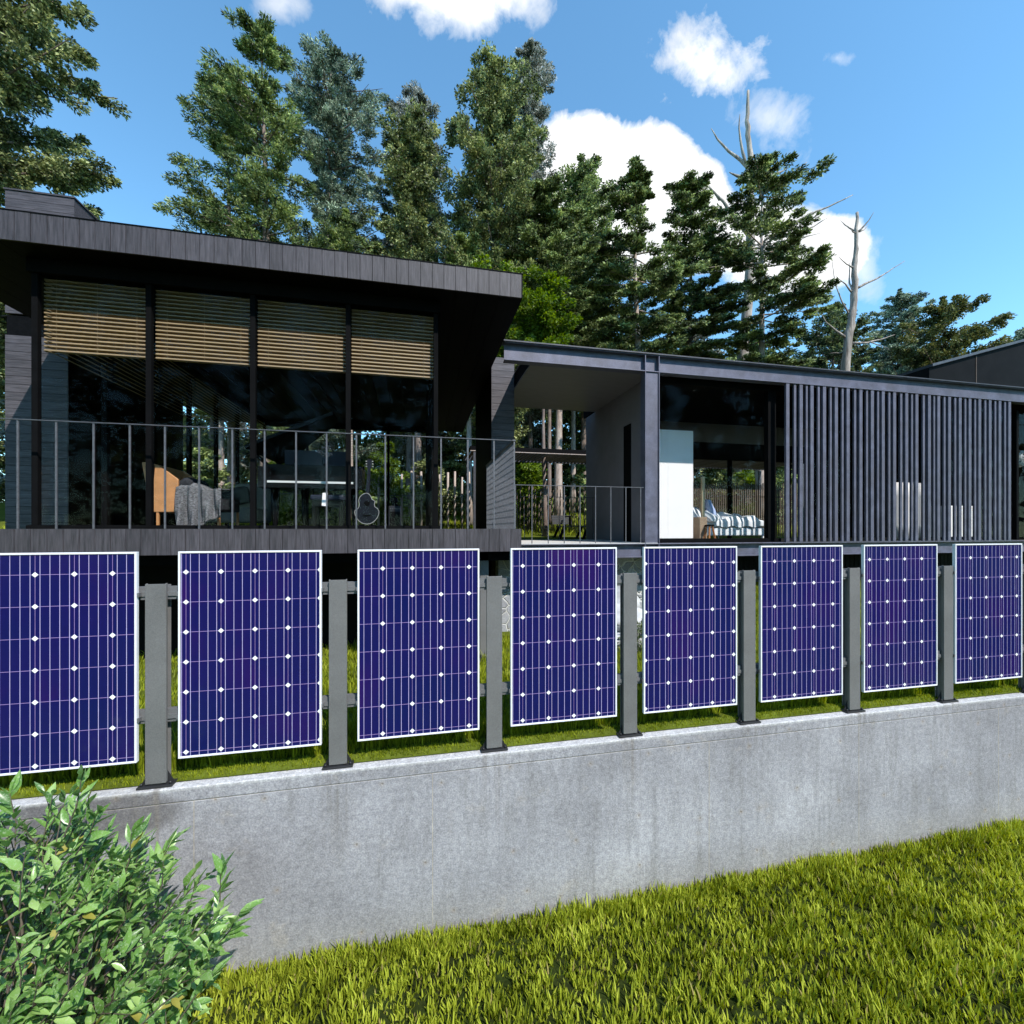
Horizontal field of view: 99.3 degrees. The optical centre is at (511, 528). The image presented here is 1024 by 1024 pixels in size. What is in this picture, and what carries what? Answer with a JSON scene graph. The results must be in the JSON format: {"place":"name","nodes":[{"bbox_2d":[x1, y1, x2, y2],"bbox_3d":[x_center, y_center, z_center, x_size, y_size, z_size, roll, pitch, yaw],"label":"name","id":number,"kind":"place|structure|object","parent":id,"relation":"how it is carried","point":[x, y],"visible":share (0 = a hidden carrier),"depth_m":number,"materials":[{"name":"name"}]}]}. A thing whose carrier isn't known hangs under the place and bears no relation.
{"place":"outdoors","nodes":[
{"label":"outdoors","id":0,"kind":"place"},
{"bbox_2d":[0,503,1021,798],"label":"hillside","id":1,"kind":"structure","parent":0,"point":[608,731],"depth_m":3.91,"materials":[{"name":"green plant"}]},
{"bbox_2d":[0,403,5,501],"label":"tree","id":2,"kind":"object","parent":1,"relation":"on","point":[1,407],"visible":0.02,"depth_m":25.98,"materials":[{"name":"green plant"}]},
{"bbox_2d":[0,395,6,483],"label":"tree","id":3,"kind":"object","parent":1,"relation":"on","point":[2,476],"visible":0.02,"depth_m":17.34,"materials":[{"name":"green plant"}]},
{"bbox_2d":[0,331,6,502],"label":"tree","id":4,"kind":"object","parent":1,"relation":"on","point":[2,491],"visible":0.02,"depth_m":21.70,"materials":[{"name":"green plant"}]},
{"bbox_2d":[0,0,131,449],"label":"tree","id":5,"kind":"object","parent":1,"relation":"on","point":[22,23],"visible":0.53,"depth_m":12.82,"materials":[{"name":"green plant"}]},
{"bbox_2d":[183,411,209,460],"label":"tree","id":6,"kind":"object","parent":1,"relation":"on","point":[193,418],"depth_m":29.31,"materials":[{"name":"green plant"}]},
{"bbox_2d":[183,418,225,457],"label":"tree","id":7,"kind":"object","parent":1,"relation":"on","point":[195,424],"visible":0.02,"depth_m":24.10,"materials":[{"name":"green plant"}]},
{"bbox_2d":[152,57,262,486],"bbox_3d":[-11.248,-9.080,16.638,3.818,17.374,3.068,0,0,-12],"label":"tree","id":8,"kind":"object","parent":1,"relation":"on","point":[213,139],"visible":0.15,"depth_m":16.21,"materials":[{"name":"green plant"}]},
{"bbox_2d":[183,447,234,524],"bbox_3d":[-9.952,-1.255,13.971,1.793,2.734,1.826,0,0,-12],"label":"garden shrub","id":9,"kind":"object","parent":1,"relation":"on","point":[207,465],"visible":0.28,"depth_m":13.80,"materials":[{"name":"green plant"}]},
{"bbox_2d":[193,408,225,487],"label":"tree","id":10,"kind":"object","parent":1,"relation":"on","point":[221,451],"visible":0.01,"depth_m":15.49,"materials":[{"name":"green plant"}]},
{"bbox_2d":[183,401,249,486],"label":"tree","id":11,"kind":"object","parent":1,"relation":"on","point":[208,441],"visible":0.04,"depth_m":20.92,"materials":[{"name":"green plant"}]},
{"bbox_2d":[164,6,321,520],"bbox_3d":[-9.141,-9.111,15.366,4.615,17.997,4.441,0,0,32],"label":"tree","id":12,"kind":"object","parent":1,"relation":"on","point":[280,145],"visible":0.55,"depth_m":15.00,"materials":[{"name":"green plant"}]},
{"bbox_2d":[192,422,309,483],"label":"tree","id":13,"kind":"object","parent":1,"relation":"on","point":[242,469],"visible":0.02,"depth_m":27.53,"materials":[{"name":"green plant"}]},
{"bbox_2d":[0,187,522,661],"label":"timber house","id":14,"kind":"structure","parent":1,"relation":"on","point":[111,322],"depth_m":5.87,"materials":[{"name":"black wood"}]},
{"bbox_2d":[142,462,239,524],"bbox_3d":[-4.854,-0.474,6.664,1.008,0.950,0.755,0,0,-12],"label":"armchair","id":15,"kind":"object","parent":14,"relation":"on","point":[175,478],"visible":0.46,"depth_m":6.27,"materials":[{"name":"orange leather"}]},
{"bbox_2d":[174,483,230,524],"bbox_3d":[-4.530,-0.333,6.394,0.620,0.671,0.453,0,0,-12],"label":"throw blanket","id":16,"kind":"object","parent":15,"relation":"on","point":[186,504],"visible":0.96,"depth_m":6.25,"materials":[{"name":"grey fabric"}]},
{"bbox_2d":[207,484,271,524],"bbox_3d":[-5.555,-0.474,8.889,0.938,0.950,0.900,0,0,-12],"label":"sofa","id":17,"kind":"object","parent":14,"relation":"on","point":[241,493],"visible":0.48,"depth_m":8.88,"materials":[{"name":"grey fabric"}]},
{"bbox_2d":[0,418,515,528],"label":"deck railing","id":18,"kind":"object","parent":14,"relation":"on","point":[493,493],"visible":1,"depth_m":5.50,"materials":[{"name":"metal"}]},
{"bbox_2d":[244,412,364,524],"bbox_3d":[-3.307,-0.907,7.378,1.698,1.816,1.932,0,0,-12],"label":"grand piano","id":19,"kind":"object","parent":14,"relation":"on","point":[311,467],"visible":0.87,"depth_m":6.76,"materials":[{"name":"black paint"}]},
{"bbox_2d":[310,495,345,524],"bbox_3d":[-2.626,-0.236,6.251,0.445,0.475,0.320,0,0,-12],"label":"piano bench","id":20,"kind":"object","parent":14,"relation":"on","point":[336,501],"visible":0.77,"depth_m":6.14,"materials":[{"name":"black paint"}]},
{"bbox_2d":[389,505,401,525],"bbox_3d":[-1.869,-0.202,6.966,0.195,0.365,0.235,0,0,-12],"label":"amplifier","id":21,"kind":"object","parent":14,"relation":"on","point":[395,515],"visible":0.79,"depth_m":6.86,"materials":[{"name":"grey fabric"}]},
{"bbox_3d":[-2.240,-0.379,6.782,0.348,0.753,0.454,0,0,-12],"label":"guitar stand","id":22,"kind":"object","parent":14,"relation":"on","visible":0},
{"bbox_2d":[354,459,378,523],"bbox_3d":[-2.211,-0.562,6.644,0.358,0.993,0.102,0,0,-12],"label":"guitar","id":23,"kind":"object","parent":22,"relation":"on","point":[367,511],"visible":0.98,"depth_m":6.61,"materials":[{"name":"blue paint"}]},
{"bbox_2d":[224,422,317,469],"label":"tree","id":24,"kind":"object","parent":1,"relation":"on","point":[245,460],"visible":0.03,"depth_m":23.83,"materials":[{"name":"green plant"}]},
{"bbox_2d":[268,459,317,524],"bbox_3d":[-7.448,-1.548,14.728,2.069,3.257,2.131,0,0,31],"label":"garden shrub","id":25,"kind":"object","parent":1,"relation":"on","point":[287,508],"visible":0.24,"depth_m":14.28,"materials":[{"name":"green plant"}]},
{"bbox_2d":[297,449,345,524],"bbox_3d":[-6.080,-1.268,14.787,1.935,2.788,1.847,0,0,7],"label":"garden shrub","id":26,"kind":"object","parent":1,"relation":"on","point":[333,515],"visible":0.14,"depth_m":14.37,"materials":[{"name":"green plant"}]},
{"bbox_2d":[282,29,401,462],"bbox_3d":[-6.809,-10.378,18.288,5.309,19.606,4.521,0,0,-12],"label":"tree","id":27,"kind":"object","parent":1,"relation":"on","point":[327,114],"visible":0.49,"depth_m":17.72,"materials":[{"name":"green plant"}]},
{"bbox_2d":[310,207,382,517],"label":"tree","id":28,"kind":"object","parent":1,"relation":"on","point":[340,235],"visible":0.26,"depth_m":16.52,"materials":[{"name":"green plant"}]},
{"bbox_2d":[318,429,405,493],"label":"tree","id":29,"kind":"object","parent":1,"relation":"on","point":[374,465],"visible":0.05,"depth_m":22.80,"materials":[{"name":"green plant"}]},
{"bbox_2d":[355,462,376,506],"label":"garden shrub","id":30,"kind":"object","parent":1,"relation":"on","point":[364,491],"visible":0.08,"depth_m":18.91,"materials":[{"name":"green plant"}]},
{"bbox_2d":[365,442,409,524],"bbox_3d":[-4.442,-1.484,15.264,1.809,3.162,1.622,0,0,-29],"label":"garden shrub","id":31,"kind":"object","parent":1,"relation":"on","point":[395,487],"visible":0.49,"depth_m":14.99,"materials":[{"name":"green plant"}]},
{"bbox_2d":[371,474,414,510],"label":"garden shrub","id":32,"kind":"object","parent":1,"relation":"on","point":[382,503],"visible":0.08,"depth_m":17.67,"materials":[{"name":"green plant"}]},
{"bbox_2d":[355,97,452,516],"bbox_3d":[-4.195,-8.765,18.063,4.542,16.744,4.086,0,0,-12],"label":"tree","id":33,"kind":"object","parent":1,"relation":"on","point":[408,167],"visible":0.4,"depth_m":17.42,"materials":[{"name":"green plant"}]},
{"bbox_2d":[370,79,457,507],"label":"tree","id":34,"kind":"object","parent":1,"relation":"on","point":[418,95],"visible":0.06,"depth_m":19.53,"materials":[{"name":"green plant"}]},
{"bbox_2d":[414,252,425,523],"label":"tree","id":35,"kind":"object","parent":1,"relation":"on","point":[422,256],"visible":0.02,"depth_m":16.33,"materials":[{"name":"green plant"}]},
{"bbox_2d":[377,471,470,528],"bbox_3d":[-3.035,-0.872,15.151,3.156,2.286,0.364,0,0,-12],"label":"pole fence","id":36,"kind":"object","parent":1,"relation":"on","point":[411,512],"visible":0.49,"depth_m":15.11,"materials":[{"name":"brown wood"}]},
{"bbox_2d":[381,411,472,498],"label":"tree","id":37,"kind":"object","parent":1,"relation":"on","point":[448,452],"visible":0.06,"depth_m":25.99,"materials":[{"name":"green plant"}]},
{"bbox_2d":[408,453,459,527],"bbox_3d":[-2.809,-1.328,15.724,1.857,2.814,2.091,0,0,-12],"label":"garden shrub","id":38,"kind":"object","parent":1,"relation":"on","point":[420,465],"visible":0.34,"depth_m":15.39,"materials":[{"name":"green plant"}]},
{"bbox_2d":[438,459,472,515],"bbox_3d":[-2.741,-1.769,18.766,3.074,2.570,2.387,0,0,20],"label":"garden shrub","id":39,"kind":"object","parent":1,"relation":"on","point":[450,466],"visible":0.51,"depth_m":18.48,"materials":[{"name":"green plant"}]},
{"bbox_2d":[439,230,488,524],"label":"tree","id":40,"kind":"object","parent":1,"relation":"on","point":[470,244],"visible":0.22,"depth_m":16.37,"materials":[{"name":"green plant"}]},
{"bbox_2d":[423,38,547,453],"bbox_3d":[-0.993,-9.696,17.722,5.326,18.982,5.253,0,0,-12],"label":"tree","id":41,"kind":"object","parent":1,"relation":"on","point":[497,157],"visible":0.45,"depth_m":16.70,"materials":[{"name":"green plant"}]},
{"bbox_2d":[469,253,533,357],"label":"tree","id":42,"kind":"object","parent":1,"relation":"on","point":[503,267],"visible":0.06,"depth_m":14.02,"materials":[{"name":"green plant"}]},
{"bbox_2d":[457,409,554,503],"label":"tree","id":43,"kind":"object","parent":1,"relation":"on","point":[538,430],"visible":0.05,"depth_m":24.82,"materials":[{"name":"green plant"}]},
{"bbox_2d":[472,413,570,504],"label":"tree","id":44,"kind":"object","parent":1,"relation":"on","point":[540,424],"depth_m":30.59,"materials":[{"name":"green plant"}]},
{"bbox_2d":[515,462,550,525],"bbox_3d":[0.483,-1.437,16.227,1.624,3.094,1.700,0,0,-31],"label":"garden shrub","id":45,"kind":"object","parent":1,"relation":"on","point":[525,475],"visible":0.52,"depth_m":15.91,"materials":[{"name":"green plant"}]},
{"bbox_2d":[511,37,557,447],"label":"tree","id":46,"kind":"object","parent":1,"relation":"on","point":[533,51],"visible":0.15,"depth_m":21.23,"materials":[{"name":"green plant"}]},
{"bbox_2d":[509,264,582,536],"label":"tree","id":47,"kind":"object","parent":1,"relation":"on","point":[548,296],"visible":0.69,"depth_m":13.80,"materials":[{"name":"green plant"}]},
{"bbox_2d":[520,410,580,499],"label":"tree","id":48,"kind":"object","parent":1,"relation":"on","point":[566,421],"visible":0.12,"depth_m":27.64,"materials":[{"name":"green plant"}]},
{"bbox_2d":[517,483,584,532],"bbox_3d":[1.349,-0.600,15.214,3.284,1.964,0.241,0,0,-12],"label":"pole fence","id":49,"kind":"object","parent":1,"relation":"on","point":[552,528],"visible":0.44,"depth_m":15.20,"materials":[{"name":"brown wood"}]},
{"bbox_2d":[501,171,618,525],"bbox_3d":[1.883,-6.818,17.106,4.786,13.587,4.259,0,0,-12],"label":"tree","id":50,"kind":"object","parent":1,"relation":"on","point":[544,197],"visible":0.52,"depth_m":16.48,"materials":[{"name":"green plant"}]},
{"bbox_2d":[526,207,597,517],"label":"tree","id":51,"kind":"object","parent":1,"relation":"on","point":[582,279],"visible":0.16,"depth_m":17.45,"materials":[{"name":"green plant"}]},
{"bbox_2d":[495,557,641,631],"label":"stone wall","id":52,"kind":"structure","parent":1,"relation":"on","point":[624,565],"depth_m":7.76,"materials":[{"name":"grey stone"}]},
{"bbox_2d":[551,515,585,538],"bbox_3d":[1.827,-0.013,13.581,1.067,0.813,0.731,0,0,-12],"label":"garden bench","id":53,"kind":"object","parent":1,"relation":"on","point":[557,519],"visible":0.79,"depth_m":13.75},
{"bbox_2d":[561,215,616,514],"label":"tree","id":54,"kind":"object","parent":1,"relation":"on","point":[588,221],"visible":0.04,"depth_m":20.45,"materials":[{"name":"green plant"}]},
{"bbox_2d":[556,153,639,492],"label":"tree","id":55,"kind":"object","parent":1,"relation":"on","point":[582,184],"visible":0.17,"depth_m":21.45,"materials":[{"name":"green plant"}]},
{"bbox_2d":[576,312,661,492],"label":"tree","id":56,"kind":"object","parent":1,"relation":"on","point":[622,335],"depth_m":24.31,"materials":[{"name":"green plant"}]},
{"bbox_2d":[617,620,641,652],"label":"fern","id":57,"kind":"object","parent":1,"relation":"on","point":[639,631],"visible":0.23,"depth_m":6.28,"materials":[{"name":"green plant"}]},
{"bbox_2d":[617,607,641,631],"bbox_3d":[1.808,1.516,6.967,1.001,0.500,0.709,0,0,-12],"label":"boulder","id":58,"kind":"object","parent":1,"relation":"on","point":[639,613],"visible":0.02,"depth_m":6.78,"materials":[{"name":"white stone"}]},
{"bbox_2d":[617,586,640,607],"bbox_3d":[1.876,1.173,7.429,0.742,0.558,0.753,0,0,-42],"label":"boulder","id":59,"kind":"object","parent":58,"relation":"on","point":[618,597],"visible":0.04,"depth_m":7.18,"materials":[{"name":"white stone"}]},
{"bbox_2d":[464,446,803,537],"bbox_3d":[4.304,-0.955,14.815,11.691,2.987,2.017,0,0,-12],"label":"pergola","id":60,"kind":"object","parent":1,"relation":"on","point":[553,456],"visible":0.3,"depth_m":14.52,"materials":[{"name":"metal"}]},
{"bbox_2d":[576,154,710,354],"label":"tree","id":61,"kind":"object","parent":1,"relation":"on","point":[633,187],"visible":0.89,"depth_m":16.51,"materials":[{"name":"green plant"}]},
{"bbox_2d":[640,169,755,506],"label":"tree","id":62,"kind":"object","parent":1,"relation":"on","point":[687,188],"visible":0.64,"depth_m":19.50,"materials":[{"name":"green plant"}]},
{"bbox_2d":[680,324,733,503],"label":"tree","id":63,"kind":"object","parent":1,"relation":"on","point":[701,337],"visible":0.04,"depth_m":28.26,"materials":[{"name":"green plant"}]},
{"bbox_2d":[694,468,744,513],"bbox_3d":[9.474,-1.745,19.899,2.678,3.213,2.574,0,0,44],"label":"garden shrub","id":64,"kind":"object","parent":1,"relation":"on","point":[714,476],"visible":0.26,"depth_m":19.63,"materials":[{"name":"green plant"}]},
{"bbox_2d":[722,470,754,511],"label":"garden shrub","id":65,"kind":"object","parent":1,"relation":"on","point":[747,476],"visible":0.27,"depth_m":19.43,"materials":[{"name":"green plant"}]},
{"bbox_2d":[693,483,797,536],"bbox_3d":[8.160,-0.589,15.373,5.711,2.180,0.100,0,0,-12],"label":"paling fence","id":66,"kind":"object","parent":1,"relation":"on","point":[750,500],"visible":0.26,"depth_m":15.40,"materials":[{"name":"brown wood"}]},
{"bbox_2d":[722,336,791,480],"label":"tree","id":67,"kind":"object","parent":1,"relation":"on","point":[769,350],"visible":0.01,"depth_m":27.19,"materials":[{"name":"green plant"}]},
{"bbox_2d":[502,339,1023,593],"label":"steel pavilion","id":68,"kind":"structure","parent":1,"relation":"on","point":[859,445],"depth_m":8.98,"materials":[{"name":"metal"}]},
{"bbox_2d":[520,496,594,539],"bbox_3d":[1.106,-0.244,10.251,1.869,1.011,0.015,0,0,-12],"label":"terrace railing","id":69,"kind":"object","parent":68,"relation":"on","point":[570,497],"visible":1,"depth_m":10.31,"materials":[{"name":"metal"}]},
{"bbox_2d":[511,484,643,543],"bbox_3d":[1.113,-0.242,7.475,2.529,0.987,0.016,0,0,-12],"label":"terrace railing","id":70,"kind":"object","parent":68,"relation":"on","point":[595,509],"visible":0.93,"depth_m":7.51,"materials":[{"name":"metal"}]},
{"bbox_2d":[624,423,630,541],"bbox_3d":[2.357,-0.928,8.894,0.005,2.376,0.320,0,0,-12],"label":"door","id":71,"kind":"structure","parent":68,"relation":"in","point":[627,429],"depth_m":8.88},
{"bbox_2d":[660,429,692,538],"bbox_3d":[3.313,-0.903,9.368,0.935,2.328,0.550,0,0,-12],"label":"white cabinet","id":72,"kind":"object","parent":68,"relation":"on","point":[676,484],"visible":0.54,"depth_m":9.12,"materials":[{"name":"paint"}]},
{"bbox_2d":[693,517,706,537],"bbox_3d":[4.080,0.007,9.511,0.194,0.508,0.330,0,0,-12],"label":"bedside table","id":73,"kind":"object","parent":68,"relation":"on","point":[699,524],"visible":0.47,"depth_m":9.36,"materials":[{"name":"brown wood"}]},
{"bbox_2d":[707,522,763,537],"bbox_3d":[4.736,0.051,10.821,2.146,0.420,1.700,0,0,-12],"label":"bed","id":74,"kind":"object","parent":68,"relation":"on","point":[742,531],"visible":0.31,"depth_m":10.06,"materials":[{"name":"white fabric"}]},
{"bbox_2d":[705,499,716,514],"bbox_3d":[4.630,-0.439,10.238,0.295,0.495,0.620,0,0,14],"label":"pillow","id":75,"kind":"object","parent":74,"relation":"on","point":[709,506],"visible":0.52,"depth_m":9.97,"materials":[{"name":"fabric"}]},
{"bbox_2d":[705,510,721,523],"bbox_3d":[4.616,-0.269,10.037,0.500,0.314,0.331,0,0,-40],"label":"pillow","id":76,"kind":"object","parent":74,"relation":"on","point":[711,517],"visible":0.7,"depth_m":9.87,"materials":[{"name":"white fabric"}]},
{"bbox_2d":[707,512,763,527],"bbox_3d":[5.099,-0.211,10.870,1.455,0.383,1.735,0,0,-12],"label":"duvet","id":77,"kind":"object","parent":74,"relation":"on","point":[736,520],"visible":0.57,"depth_m":10.07,"materials":[{"name":"white fabric"}]},
{"bbox_2d":[896,482,920,538],"bbox_3d":[9.264,-0.414,10.145,0.890,1.311,0.066,0,0,-12],"label":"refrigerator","id":78,"kind":"object","parent":68,"relation":"hanging from","point":[897,510],"visible":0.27,"depth_m":10.08,"materials":[{"name":"white paint"}]},
{"bbox_2d":[931,506,971,539],"bbox_3d":[10.781,-0.145,10.665,0.848,0.811,0.418,0,0,-12],"label":"sideboard","id":79,"kind":"object","parent":68,"relation":"on","point":[951,522],"visible":0.07,"depth_m":10.52,"materials":[{"name":"white paint"}]},
{"bbox_2d":[689,150,841,484],"bbox_3d":[10.476,-7.467,18.201,5.785,15.222,5.643,0,0,28],"label":"tree","id":80,"kind":"object","parent":1,"relation":"on","point":[760,179],"visible":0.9,"depth_m":17.44,"materials":[{"name":"green plant"}]},
{"bbox_2d":[708,90,851,502],"bbox_3d":[13.541,-11.557,22.444,7.756,22.171,0.875,0,0,2],"label":"dead tree","id":81,"kind":"object","parent":1,"relation":"on","point":[748,313],"visible":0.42,"depth_m":22.40,"materials":[{"name":"grey wood"}]},
{"bbox_2d":[776,466,797,524],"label":"garden shrub","id":82,"kind":"object","parent":1,"relation":"on","point":[780,477],"visible":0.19,"depth_m":19.70,"materials":[{"name":"green plant"}]},
{"bbox_2d":[783,301,886,373],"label":"tree","id":83,"kind":"object","parent":1,"relation":"on","point":[836,319],"visible":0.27,"depth_m":27.00,"materials":[{"name":"green plant"}]},
{"bbox_2d":[817,212,903,370],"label":"dead tree","id":84,"kind":"object","parent":1,"relation":"on","point":[847,335],"visible":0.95,"depth_m":20.08,"materials":[{"name":"grey wood"}]},
{"bbox_2d":[860,288,946,374],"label":"tree","id":85,"kind":"object","parent":1,"relation":"on","point":[900,300],"visible":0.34,"depth_m":31.17,"materials":[{"name":"green plant"}]},
{"bbox_2d":[791,339,1023,514],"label":"gabled building","id":86,"kind":"structure","parent":1,"relation":"on","point":[1003,364],"depth_m":17.30,"materials":[{"name":"black metal"}]},
{"bbox_2d":[881,293,1016,374],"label":"tree","id":87,"kind":"object","parent":1,"relation":"on","point":[950,343],"visible":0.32,"depth_m":23.17,"materials":[{"name":"green plant"}]},
{"bbox_2d":[1006,329,1023,342],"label":"tree","id":88,"kind":"object","parent":1,"relation":"on","point":[1019,334],"visible":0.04,"depth_m":29.65,"materials":[{"name":"green plant"}]},
{"bbox_2d":[0,0,1023,500],"label":"sky","id":89,"kind":"structure","parent":0,"point":[919,104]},
{"bbox_2d":[47,815,1023,1023],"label":"lawn","id":90,"kind":"structure","parent":0,"point":[560,982],"depth_m":3.22,"materials":[{"name":"green plant"}]},
{"bbox_2d":[0,764,263,1023],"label":"leafy shrub","id":91,"kind":"object","parent":90,"relation":"on","point":[101,892],"visible":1,"depth_m":2.43,"materials":[{"name":"green plant"}]},
{"bbox_2d":[0,692,1023,1003],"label":"retaining wall","id":92,"kind":"structure","parent":90,"relation":"on","point":[380,850],"depth_m":3.71,"materials":[{"name":"concrete"}]},
{"bbox_2d":[136,564,1023,790],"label":"metal fence","id":93,"kind":"object","parent":92,"relation":"on","point":[158,714],"visible":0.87,"depth_m":3.66,"materials":[{"name":"grey metal"}]},
{"bbox_2d":[0,552,141,775],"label":"solar panel","id":94,"kind":"object","parent":93,"relation":"attached to","point":[69,660],"visible":1,"depth_m":3.02,"materials":[{"name":"blue glass"}]},
{"bbox_2d":[176,550,323,758],"bbox_3d":[-1.948,0.917,3.272,0.995,1.502,0.042,0,0,-12],"label":"solar panel","id":95,"kind":"object","parent":93,"relation":"attached to","point":[249,651],"visible":1,"depth_m":3.25,"materials":[{"name":"blue glass"}]},
{"bbox_2d":[356,549,480,740],"bbox_3d":[-0.745,0.917,3.528,0.985,1.502,0.042,0,0,-12],"label":"solar panel","id":96,"kind":"object","parent":93,"relation":"attached to","point":[417,642],"visible":1,"depth_m":3.51,"materials":[{"name":"blue glass"}]},
{"bbox_2d":[508,547,617,726],"bbox_3d":[0.456,0.917,3.784,0.988,1.502,0.042,0,0,-12],"label":"solar panel","id":97,"kind":"object","parent":93,"relation":"attached to","point":[563,634],"visible":1,"depth_m":3.76,"materials":[{"name":"blue glass"}]},
{"bbox_2d":[641,546,737,713],"bbox_3d":[1.655,0.917,4.038,0.990,1.502,0.042,0,0,-12],"label":"solar panel","id":98,"kind":"object","parent":93,"relation":"attached to","point":[689,627],"visible":1,"depth_m":4.02,"materials":[{"name":"blue glass"}]},
{"bbox_2d":[757,545,842,701],"bbox_3d":[2.851,0.917,4.293,0.982,1.502,0.042,0,0,-12],"label":"solar panel","id":99,"kind":"object","parent":93,"relation":"attached to","point":[800,621],"visible":1,"depth_m":4.27,"materials":[{"name":"blue glass"}]},
{"bbox_2d":[860,544,937,692],"bbox_3d":[4.048,0.917,4.547,0.990,1.502,0.042,0,0,-12],"label":"solar panel","id":100,"kind":"object","parent":93,"relation":"attached to","point":[899,616],"visible":1,"depth_m":4.53,"materials":[{"name":"blue glass"}]},
{"bbox_2d":[952,543,1022,683],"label":"solar panel","id":101,"kind":"object","parent":93,"relation":"attached to","point":[987,612],"visible":1,"depth_m":4.78,"materials":[{"name":"blue glass"}]},
{"bbox_2d":[562,464,585,511],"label":"garden shrub","id":102,"kind":"object","parent":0,"point":[580,475],"visible":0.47,"depth_m":20.83,"materials":[{"name":"green plant"}]},
{"bbox_2d":[701,477,704,516],"bbox_3d":[4.272,-0.450,9.746,0.071,1.423,0.050,0,0,-12],"label":"door handle","id":103,"kind":"object","parent":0,"point":[702,496],"visible":0.56,"depth_m":9.72,"materials":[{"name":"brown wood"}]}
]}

